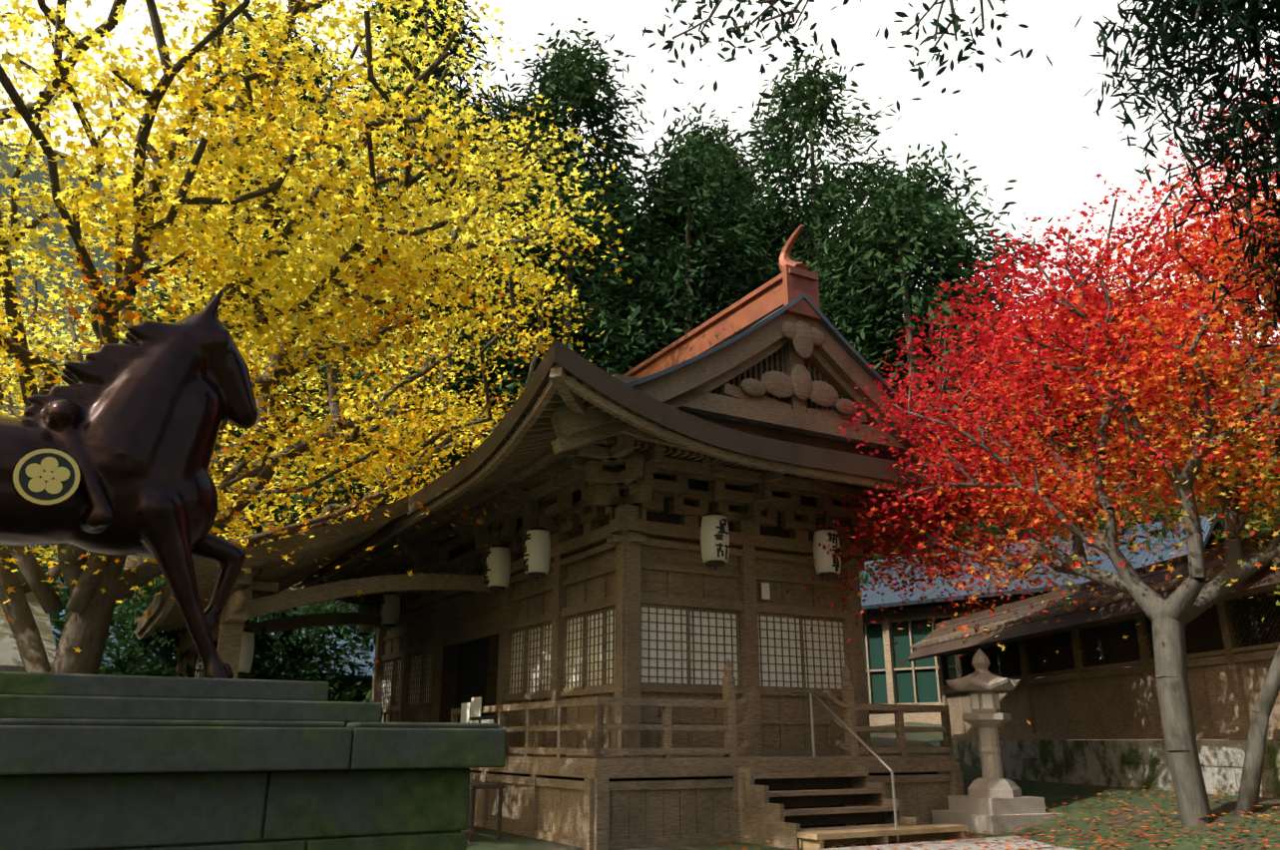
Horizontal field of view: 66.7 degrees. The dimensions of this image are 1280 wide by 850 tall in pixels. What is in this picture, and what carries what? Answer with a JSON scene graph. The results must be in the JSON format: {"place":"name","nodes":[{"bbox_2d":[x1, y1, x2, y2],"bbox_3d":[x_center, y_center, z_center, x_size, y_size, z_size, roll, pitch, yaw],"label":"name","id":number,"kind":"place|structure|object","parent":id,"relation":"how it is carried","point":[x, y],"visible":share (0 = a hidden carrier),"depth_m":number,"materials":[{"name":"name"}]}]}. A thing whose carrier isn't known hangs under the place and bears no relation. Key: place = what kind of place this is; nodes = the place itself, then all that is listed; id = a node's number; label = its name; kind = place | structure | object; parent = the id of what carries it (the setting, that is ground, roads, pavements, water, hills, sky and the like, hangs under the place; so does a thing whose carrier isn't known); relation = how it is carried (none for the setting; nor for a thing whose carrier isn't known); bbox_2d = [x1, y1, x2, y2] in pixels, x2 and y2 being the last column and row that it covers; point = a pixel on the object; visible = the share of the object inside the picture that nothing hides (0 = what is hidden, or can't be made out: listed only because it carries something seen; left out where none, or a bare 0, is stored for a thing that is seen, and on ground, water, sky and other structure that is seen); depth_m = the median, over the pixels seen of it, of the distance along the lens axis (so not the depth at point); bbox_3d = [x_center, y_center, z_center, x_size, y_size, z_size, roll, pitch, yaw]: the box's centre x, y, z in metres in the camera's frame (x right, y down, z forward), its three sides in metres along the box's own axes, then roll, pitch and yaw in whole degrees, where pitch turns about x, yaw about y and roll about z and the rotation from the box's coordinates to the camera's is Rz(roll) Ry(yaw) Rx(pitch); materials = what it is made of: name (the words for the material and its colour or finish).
{"place":"outdoors","nodes":[
{"label":"outdoors","id":0,"kind":"place"},
{"bbox_2d":[0,0,1279,351],"bbox_3d":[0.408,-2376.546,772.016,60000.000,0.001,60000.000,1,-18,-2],"label":"sky","id":1,"kind":"structure","parent":0,"point":[1034,124],"depth_m":3872.58,"materials":[{"name":"white"}]},
{"bbox_2d":[0,144,1279,849],"bbox_3d":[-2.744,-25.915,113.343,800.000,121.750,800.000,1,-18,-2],"label":"ground","id":2,"kind":"structure","parent":0,"point":[1066,797],"depth_m":13.20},
{"bbox_2d":[0,591,55,672],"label":"wall","id":3,"kind":"structure","parent":2,"relation":"on","point":[10,658],"depth_m":16.40,"materials":[{"name":"beige paint"}]},
{"bbox_2d":[50,605,375,679],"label":"temple office roof","id":4,"kind":"structure","parent":2,"relation":"on","point":[365,668],"depth_m":29.40,"materials":[{"name":"tile"}]},
{"bbox_2d":[0,671,505,849],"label":"stone pedestal","id":5,"kind":"object","parent":2,"relation":"on","point":[111,762],"visible":1,"depth_m":4.88,"materials":[{"name":"stone"}]},
{"bbox_2d":[0,285,257,678],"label":"bronze horse statue","id":6,"kind":"object","parent":5,"relation":"on","point":[131,426],"visible":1,"depth_m":5.58,"materials":[{"name":"brown metal"}]},
{"bbox_2d":[12,448,79,505],"bbox_3d":[-3.373,0.371,5.499,0.309,0.309,0.729,11,-21,-31],"label":"emblem ring","id":7,"kind":"object","parent":6,"relation":"attached to","point":[30,499],"visible":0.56,"depth_m":5.20,"materials":[{"name":"gold metal"}]},
{"bbox_2d":[18,452,74,499],"bbox_3d":[-3.373,0.371,5.499,0.260,0.260,0.742,11,-21,-31],"label":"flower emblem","id":8,"kind":"object","parent":6,"relation":"attached to","point":[25,479],"depth_m":5.20,"materials":[{"name":"black paint"}]},
{"bbox_2d":[25,456,69,494],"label":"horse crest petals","id":9,"kind":"object","parent":8,"relation":"attached to","point":[35,472],"visible":0.69,"depth_m":5.20,"materials":[{"name":"gold metal"}]},
{"bbox_2d":[142,674,363,701],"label":"temple office walls","id":10,"kind":"structure","parent":2,"relation":"on","point":[349,683],"depth_m":29.51,"materials":[{"name":"brown wood"}]},
{"bbox_2d":[0,0,632,674],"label":"tree","id":11,"kind":"object","parent":2,"relation":"on","point":[329,249],"depth_m":12.48,"materials":[{"name":"yellow plant"}]},
{"bbox_2d":[133,494,511,678],"bbox_3d":[-6.188,4.415,18.011,5.500,4.840,8.076,10,-21,-28],"label":"kohai woodwork","id":12,"kind":"object","parent":2,"relation":"on","point":[262,581],"visible":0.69,"depth_m":15.41,"materials":[{"name":"brown wood"}]},
{"bbox_2d":[157,572,218,607],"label":"kohai roof soffit","id":13,"kind":"structure","parent":12,"relation":"on","point":[169,588],"depth_m":14.55,"materials":[{"name":"brown wood"}]},
{"bbox_2d":[460,781,505,842],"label":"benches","id":14,"kind":"object","parent":2,"relation":"on","point":[474,785],"visible":0.08,"depth_m":12.35,"materials":[{"name":"brown wood"}]},
{"bbox_2d":[469,715,497,723],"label":"notice frames","id":15,"kind":"structure","parent":2,"relation":"on","point":[480,718],"depth_m":14.18,"materials":[{"name":"black paint"}]},
{"bbox_2d":[14,456,1279,740],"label":"understory","id":16,"kind":"object","parent":2,"relation":"on","point":[296,660],"depth_m":22.84,"materials":[{"name":"green plant"}]},
{"bbox_2d":[336,432,964,849],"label":"shrine building","id":17,"kind":"structure","parent":2,"relation":"on","point":[626,565],"depth_m":14.13,"materials":[{"name":"brown wood"}]},
{"bbox_2d":[194,514,841,677],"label":"paper lanterns","id":18,"kind":"object","parent":17,"relation":"on","point":[538,545],"visible":0.67,"depth_m":14.36,"materials":[{"name":"white paper"}]},
{"bbox_2d":[195,485,841,678],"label":"paper lantern fittings","id":19,"kind":"object","parent":17,"relation":"hanging from","point":[713,563],"visible":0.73,"depth_m":14.33,"materials":[{"name":"black paint"}]},
{"bbox_2d":[381,606,845,707],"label":"lattice windows","id":20,"kind":"structure","parent":17,"relation":"in","point":[652,644],"depth_m":14.40,"materials":[{"name":"white paper"}]},
{"bbox_2d":[459,582,770,723],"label":"paper notices","id":21,"kind":"object","parent":17,"relation":"attached to","point":[473,708],"visible":0.5,"depth_m":15.09,"materials":[{"name":"white paper"}]},
{"bbox_2d":[376,455,884,826],"bbox_3d":[-1.067,4.560,18.716,4.500,5.300,14.450,10,-21,-28],"label":"dark haiden wood","id":22,"kind":"object","parent":17,"relation":"attached to","point":[449,677],"visible":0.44,"depth_m":14.62,"materials":[{"name":"brown wood"}]},
{"bbox_2d":[450,224,821,467],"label":"roof ridge","id":23,"kind":"structure","parent":17,"relation":"on","point":[791,281],"depth_m":15.11,"materials":[{"name":"orange metal"}]},
{"bbox_2d":[310,311,994,586],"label":"roof gable","id":24,"kind":"structure","parent":17,"relation":"on","point":[798,341],"depth_m":14.03,"materials":[{"name":"brown wood"}]},
{"bbox_2d":[552,293,973,462],"bbox_3d":[-1.477,1.314,20.523,7.723,2.422,15.740,10,-21,-28],"label":"roof edge","id":25,"kind":"object","parent":24,"relation":"attached to","point":[846,345],"visible":0.17,"depth_m":14.42,"materials":[{"name":"brown wood"}]},
{"bbox_2d":[289,363,1044,605],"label":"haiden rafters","id":26,"kind":"object","parent":17,"relation":"on","point":[526,448],"visible":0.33,"depth_m":13.09,"materials":[{"name":"brown wood"}]},
{"bbox_2d":[294,338,1045,601],"bbox_3d":[-1.477,2.394,20.172,8.540,1.040,16.840,10,-21,-28],"label":"roof edge","id":27,"kind":"object","parent":17,"relation":"on","point":[580,367],"visible":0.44,"depth_m":12.43,"materials":[{"name":"brown wood"}]},
{"bbox_2d":[347,362,1000,600],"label":"roof","id":28,"kind":"structure","parent":17,"relation":"on","point":[545,382],"depth_m":11.86,"materials":[{"name":"brown wood"}]},
{"bbox_2d":[215,7,1148,699],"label":"tree trunks","id":29,"kind":"object","parent":2,"relation":"on","point":[912,369],"depth_m":38.74,"materials":[{"name":"brown plant"}]},
{"bbox_2d":[86,0,1279,561],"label":"evergreen trees","id":30,"kind":"object","parent":2,"relation":"on","point":[705,174],"visible":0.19,"depth_m":38.81,"materials":[{"name":"plant"}]},
{"bbox_2d":[791,689,898,843],"bbox_3d":[2.609,4.379,12.609,0.040,1.870,1.880,10,-21,-28],"label":"stair handrail","id":31,"kind":"object","parent":2,"relation":"on","point":[839,719],"visible":0.96,"depth_m":12.58,"materials":[{"name":"silver metal"}]},
{"bbox_2d":[797,824,967,849],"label":"wooden step","id":32,"kind":"object","parent":2,"relation":"on","point":[809,840],"visible":0.83,"depth_m":11.56,"materials":[{"name":"brown wood"}]},
{"bbox_2d":[812,836,1076,849],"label":"stone paving","id":33,"kind":"structure","parent":2,"relation":"on","point":[962,844],"depth_m":11.16,"materials":[{"name":"grey stone"}]},
{"bbox_2d":[705,781,1279,849],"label":"fallen leaves","id":34,"kind":"object","parent":2,"relation":"on","point":[1144,834],"visible":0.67,"depth_m":11.05,"materials":[{"name":"plant"}]},
{"bbox_2d":[931,648,1065,835],"bbox_3d":[4.949,4.454,13.786,1.240,2.520,1.240,7,-19,-21],"label":"stone lantern","id":35,"kind":"object","parent":2,"relation":"on","point":[994,801],"visible":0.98,"depth_m":13.51,"materials":[{"name":"grey stone"}]},
{"bbox_2d":[970,694,1000,709],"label":"lantern window panels","id":36,"kind":"object","parent":35,"relation":"attached to","point":[987,699],"visible":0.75,"depth_m":13.80,"materials":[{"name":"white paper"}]},
{"bbox_2d":[786,56,1279,827],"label":"red maple","id":37,"kind":"object","parent":2,"relation":"on","point":[1159,314],"depth_m":12.34,"materials":[{"name":"red plant"}]},
{"bbox_2d":[858,513,1225,612],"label":"roof","id":38,"kind":"structure","parent":2,"relation":"on","point":[890,598],"depth_m":23.44,"materials":[{"name":"blue tile"}]},
{"bbox_2d":[861,595,1272,740],"bbox_3d":[9.325,7.192,25.036,11.262,4.700,5.120,-16,-24,41],"label":"window frame","id":39,"kind":"object","parent":2,"relation":"on","point":[916,614],"visible":0.19,"depth_m":24.41,"materials":[{"name":"beige wood"}]},
{"bbox_2d":[862,617,1212,703],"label":"window panes","id":40,"kind":"structure","parent":39,"relation":"in","point":[926,683],"depth_m":24.59,"materials":[{"name":"teal glass"}]},
{"bbox_2d":[909,557,1279,740],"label":"building wall","id":41,"kind":"structure","parent":2,"relation":"on","point":[1082,702],"depth_m":15.36,"materials":[{"name":"brown wood"}]},
{"bbox_2d":[906,528,1279,661],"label":"roof","id":42,"kind":"structure","parent":41,"relation":"on","point":[1266,578],"depth_m":15.92,"materials":[{"name":"brown wood"}]},
{"bbox_2d":[943,589,1279,685],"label":"windows","id":43,"kind":"structure","parent":41,"relation":"attached to","point":[997,662],"depth_m":15.73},
{"bbox_2d":[1045,0,1279,364],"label":"foliage","id":44,"kind":"object","parent":2,"relation":"on","point":[1246,20],"depth_m":9.38,"materials":[{"name":"green plant"}]},
{"bbox_2d":[1235,643,1279,816],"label":"tree trunk","id":45,"kind":"object","parent":2,"relation":"on","point":[1250,785],"visible":0.76,"depth_m":10.78,"materials":[{"name":"grey plant"}]},
{"bbox_2d":[455,637,937,828],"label":"dark openings","id":46,"kind":"object","parent":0,"point":[472,669],"visible":0.12,"depth_m":18.12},
{"bbox_2d":[439,451,1025,542],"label":"haiden roof","id":47,"kind":"structure","parent":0,"point":[885,459],"depth_m":14.94,"materials":[{"name":"brown wood"}]},
{"bbox_2d":[640,0,1033,112],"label":"overhanging leaves","id":48,"kind":"object","parent":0,"point":[794,41],"depth_m":8.86,"materials":[{"name":"green plant"}]},
{"bbox_2d":[929,740,1279,798],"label":"stone foundation wall","id":49,"kind":"structure","parent":0,"point":[1135,763],"depth_m":14.94,"materials":[{"name":"grey stone"}]}
]}

